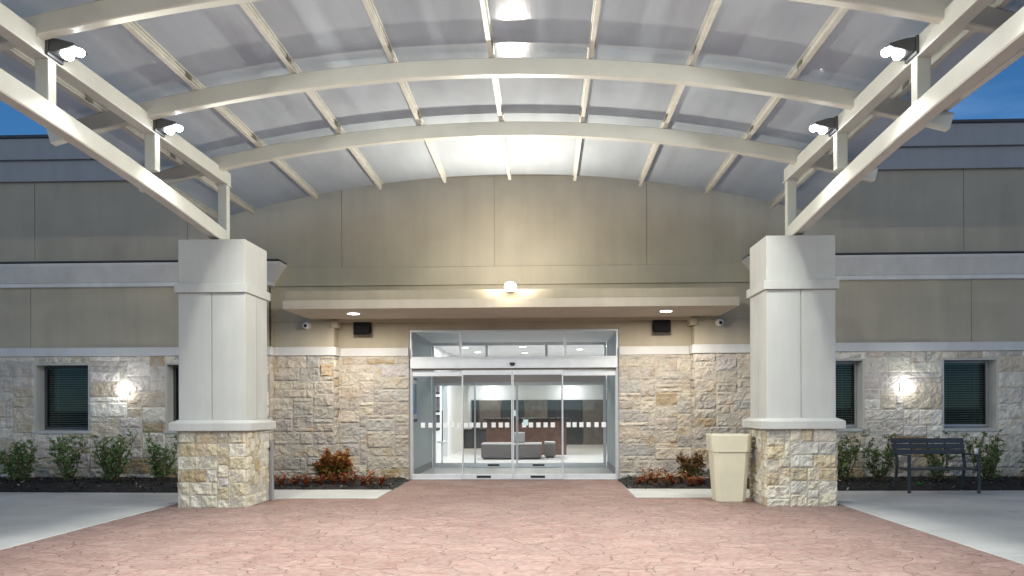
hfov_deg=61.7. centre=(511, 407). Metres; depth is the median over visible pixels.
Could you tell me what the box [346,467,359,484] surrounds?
bedding plant
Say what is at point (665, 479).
bedding plant
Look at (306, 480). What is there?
bedding plant
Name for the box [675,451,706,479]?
red shrub
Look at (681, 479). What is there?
bedding plant
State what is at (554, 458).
rug
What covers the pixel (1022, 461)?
shrub
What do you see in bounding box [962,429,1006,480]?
shrub
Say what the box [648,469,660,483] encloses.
bedding plant
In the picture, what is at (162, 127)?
flood light
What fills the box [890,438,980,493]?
bench
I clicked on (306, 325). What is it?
security camera
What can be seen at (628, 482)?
mulch
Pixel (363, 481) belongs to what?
bedding plant
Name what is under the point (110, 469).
shrub
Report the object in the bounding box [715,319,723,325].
security camera
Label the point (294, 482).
bedding plant
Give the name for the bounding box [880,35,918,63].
flood light
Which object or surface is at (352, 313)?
soffit downlight
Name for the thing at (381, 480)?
bedding plant
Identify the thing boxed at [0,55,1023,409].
sky
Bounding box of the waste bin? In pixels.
[706,433,751,501]
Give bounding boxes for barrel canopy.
[0,0,1023,238]
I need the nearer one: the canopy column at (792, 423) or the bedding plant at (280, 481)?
the canopy column at (792, 423)
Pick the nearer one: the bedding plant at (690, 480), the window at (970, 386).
the bedding plant at (690, 480)
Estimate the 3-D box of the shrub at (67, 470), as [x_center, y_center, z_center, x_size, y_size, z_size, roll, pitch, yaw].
[-8.486,0.978,16.227,0.823,0.952,0.666,0,0,2]
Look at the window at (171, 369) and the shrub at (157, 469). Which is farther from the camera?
the window at (171, 369)
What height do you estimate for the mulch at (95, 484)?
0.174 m
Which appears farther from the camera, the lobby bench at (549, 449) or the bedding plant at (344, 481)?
the lobby bench at (549, 449)
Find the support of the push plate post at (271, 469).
on the path
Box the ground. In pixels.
[407,410,619,481]
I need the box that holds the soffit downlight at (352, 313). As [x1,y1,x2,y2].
[346,312,360,314]
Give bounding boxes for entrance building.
[0,118,1023,479]
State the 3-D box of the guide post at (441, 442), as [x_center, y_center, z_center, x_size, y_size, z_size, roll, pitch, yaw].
[-1.821,1.163,22.287,0.218,0.595,0.200,0,0,43]
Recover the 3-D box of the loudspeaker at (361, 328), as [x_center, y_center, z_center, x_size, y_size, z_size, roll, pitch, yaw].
[-3.022,-1.609,17.357,0.330,0.257,0.304,0,0,2]
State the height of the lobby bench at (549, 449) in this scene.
0.468 m
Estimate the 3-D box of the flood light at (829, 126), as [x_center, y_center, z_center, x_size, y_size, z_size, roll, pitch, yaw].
[3.922,-3.560,10.837,0.306,0.180,0.280,0,0,2]
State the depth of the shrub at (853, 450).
15.61 m
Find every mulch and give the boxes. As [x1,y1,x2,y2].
[0,476,177,492]
[274,476,408,489]
[619,475,749,488]
[837,475,1023,490]
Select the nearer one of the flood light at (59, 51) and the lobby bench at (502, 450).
the flood light at (59, 51)
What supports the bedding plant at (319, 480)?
on the mulch at (391, 483)
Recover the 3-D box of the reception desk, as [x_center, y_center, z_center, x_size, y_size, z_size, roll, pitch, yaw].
[0.454,0.883,26.843,2.640,1.140,0.920,0,0,2]
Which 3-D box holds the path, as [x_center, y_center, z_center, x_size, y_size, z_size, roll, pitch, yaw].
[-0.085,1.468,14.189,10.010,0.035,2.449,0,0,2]
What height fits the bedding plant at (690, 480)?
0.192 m
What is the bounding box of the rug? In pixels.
[527,456,566,459]
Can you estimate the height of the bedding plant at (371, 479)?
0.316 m
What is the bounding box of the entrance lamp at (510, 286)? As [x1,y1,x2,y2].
[504,282,515,291]
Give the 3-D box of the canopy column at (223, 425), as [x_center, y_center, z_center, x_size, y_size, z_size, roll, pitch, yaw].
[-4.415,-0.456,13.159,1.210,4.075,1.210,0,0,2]
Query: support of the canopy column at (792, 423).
on the concrete base
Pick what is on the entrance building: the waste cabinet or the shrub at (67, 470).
the waste cabinet
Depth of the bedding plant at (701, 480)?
15.57 m
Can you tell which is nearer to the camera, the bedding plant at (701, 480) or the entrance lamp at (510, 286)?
the entrance lamp at (510, 286)
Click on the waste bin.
(728, 453)
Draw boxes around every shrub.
[0,439,39,480]
[45,434,91,480]
[89,429,136,480]
[142,429,177,480]
[311,447,353,482]
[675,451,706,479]
[837,428,869,480]
[861,433,900,480]
[919,430,957,480]
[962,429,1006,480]
[1018,441,1023,475]
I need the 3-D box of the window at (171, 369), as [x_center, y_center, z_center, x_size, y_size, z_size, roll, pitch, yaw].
[-6.326,-0.218,17.451,1.540,1.755,0.890,0,0,2]
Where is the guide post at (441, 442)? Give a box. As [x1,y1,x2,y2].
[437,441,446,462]
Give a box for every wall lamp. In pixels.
[117,385,129,395]
[900,381,911,392]
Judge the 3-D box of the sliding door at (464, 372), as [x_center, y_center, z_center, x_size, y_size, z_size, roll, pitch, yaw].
[-0.506,0.342,17.453,1.029,2.220,0.061,0,0,2]
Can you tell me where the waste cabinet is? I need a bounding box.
[464,429,485,447]
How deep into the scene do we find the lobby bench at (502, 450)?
24.13 m
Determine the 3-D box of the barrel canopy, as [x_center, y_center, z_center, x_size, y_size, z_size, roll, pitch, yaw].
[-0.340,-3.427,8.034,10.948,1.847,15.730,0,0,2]
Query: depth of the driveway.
9.41 m
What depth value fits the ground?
62.04 m
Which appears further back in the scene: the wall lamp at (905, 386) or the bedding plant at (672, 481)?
the wall lamp at (905, 386)
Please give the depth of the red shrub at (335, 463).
16.11 m
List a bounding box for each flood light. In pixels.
[45,38,87,64]
[153,118,183,137]
[809,116,837,136]
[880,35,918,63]
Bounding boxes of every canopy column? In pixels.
[169,239,275,507]
[742,235,845,505]
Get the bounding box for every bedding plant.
[275,474,287,485]
[288,474,302,484]
[300,472,312,485]
[313,473,325,484]
[326,471,336,484]
[337,469,349,483]
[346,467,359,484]
[359,476,367,484]
[366,468,375,485]
[377,474,386,484]
[633,475,645,483]
[640,465,652,482]
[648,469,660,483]
[658,468,671,483]
[669,473,677,483]
[675,470,686,482]
[686,475,697,485]
[697,475,707,484]
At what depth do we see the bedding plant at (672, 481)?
15.60 m
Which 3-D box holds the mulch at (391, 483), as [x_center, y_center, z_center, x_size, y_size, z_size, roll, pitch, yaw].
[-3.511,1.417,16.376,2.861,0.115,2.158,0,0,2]
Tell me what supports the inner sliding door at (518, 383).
in the entrance building
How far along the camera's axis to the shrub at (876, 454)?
15.63 m
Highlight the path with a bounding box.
[274,489,749,499]
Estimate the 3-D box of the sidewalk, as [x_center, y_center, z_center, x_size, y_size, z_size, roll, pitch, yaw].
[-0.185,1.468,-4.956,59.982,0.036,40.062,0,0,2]
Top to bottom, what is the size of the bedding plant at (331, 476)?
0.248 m
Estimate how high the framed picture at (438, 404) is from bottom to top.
0.420 m
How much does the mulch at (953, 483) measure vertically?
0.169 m
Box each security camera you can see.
[302,322,310,328]
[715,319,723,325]
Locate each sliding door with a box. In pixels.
[462,370,512,478]
[474,382,516,466]
[513,370,562,478]
[517,382,561,466]
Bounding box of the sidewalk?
[0,491,1023,564]
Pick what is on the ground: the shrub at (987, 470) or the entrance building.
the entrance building
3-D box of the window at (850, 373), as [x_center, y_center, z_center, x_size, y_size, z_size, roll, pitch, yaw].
[6.205,-0.266,16.969,1.640,1.755,0.890,0,0,2]
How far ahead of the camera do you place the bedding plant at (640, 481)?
15.66 m
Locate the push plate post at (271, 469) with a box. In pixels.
[268,442,273,499]
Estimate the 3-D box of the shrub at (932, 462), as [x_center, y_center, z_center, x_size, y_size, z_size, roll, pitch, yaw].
[7.738,0.892,15.629,0.665,0.999,0.596,0,0,2]
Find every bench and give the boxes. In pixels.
[481,432,541,459]
[544,441,555,457]
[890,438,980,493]
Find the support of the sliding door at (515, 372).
in the entrance building
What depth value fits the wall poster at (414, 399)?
18.12 m
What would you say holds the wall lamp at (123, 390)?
attached to the entrance building
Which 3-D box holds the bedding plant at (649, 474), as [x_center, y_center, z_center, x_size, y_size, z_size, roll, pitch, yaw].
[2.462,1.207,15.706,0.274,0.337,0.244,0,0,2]
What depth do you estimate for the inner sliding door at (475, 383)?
20.98 m
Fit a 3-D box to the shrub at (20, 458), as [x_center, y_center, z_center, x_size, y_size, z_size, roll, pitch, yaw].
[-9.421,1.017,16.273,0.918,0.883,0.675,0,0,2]
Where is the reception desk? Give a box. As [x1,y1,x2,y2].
[483,418,568,454]
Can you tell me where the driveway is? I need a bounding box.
[0,479,1023,575]
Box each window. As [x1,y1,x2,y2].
[32,364,90,433]
[163,363,178,432]
[836,359,866,431]
[941,358,1000,430]
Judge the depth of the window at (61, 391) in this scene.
17.54 m
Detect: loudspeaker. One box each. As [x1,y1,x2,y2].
[353,322,370,334]
[653,320,670,331]
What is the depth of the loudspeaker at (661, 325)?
16.98 m

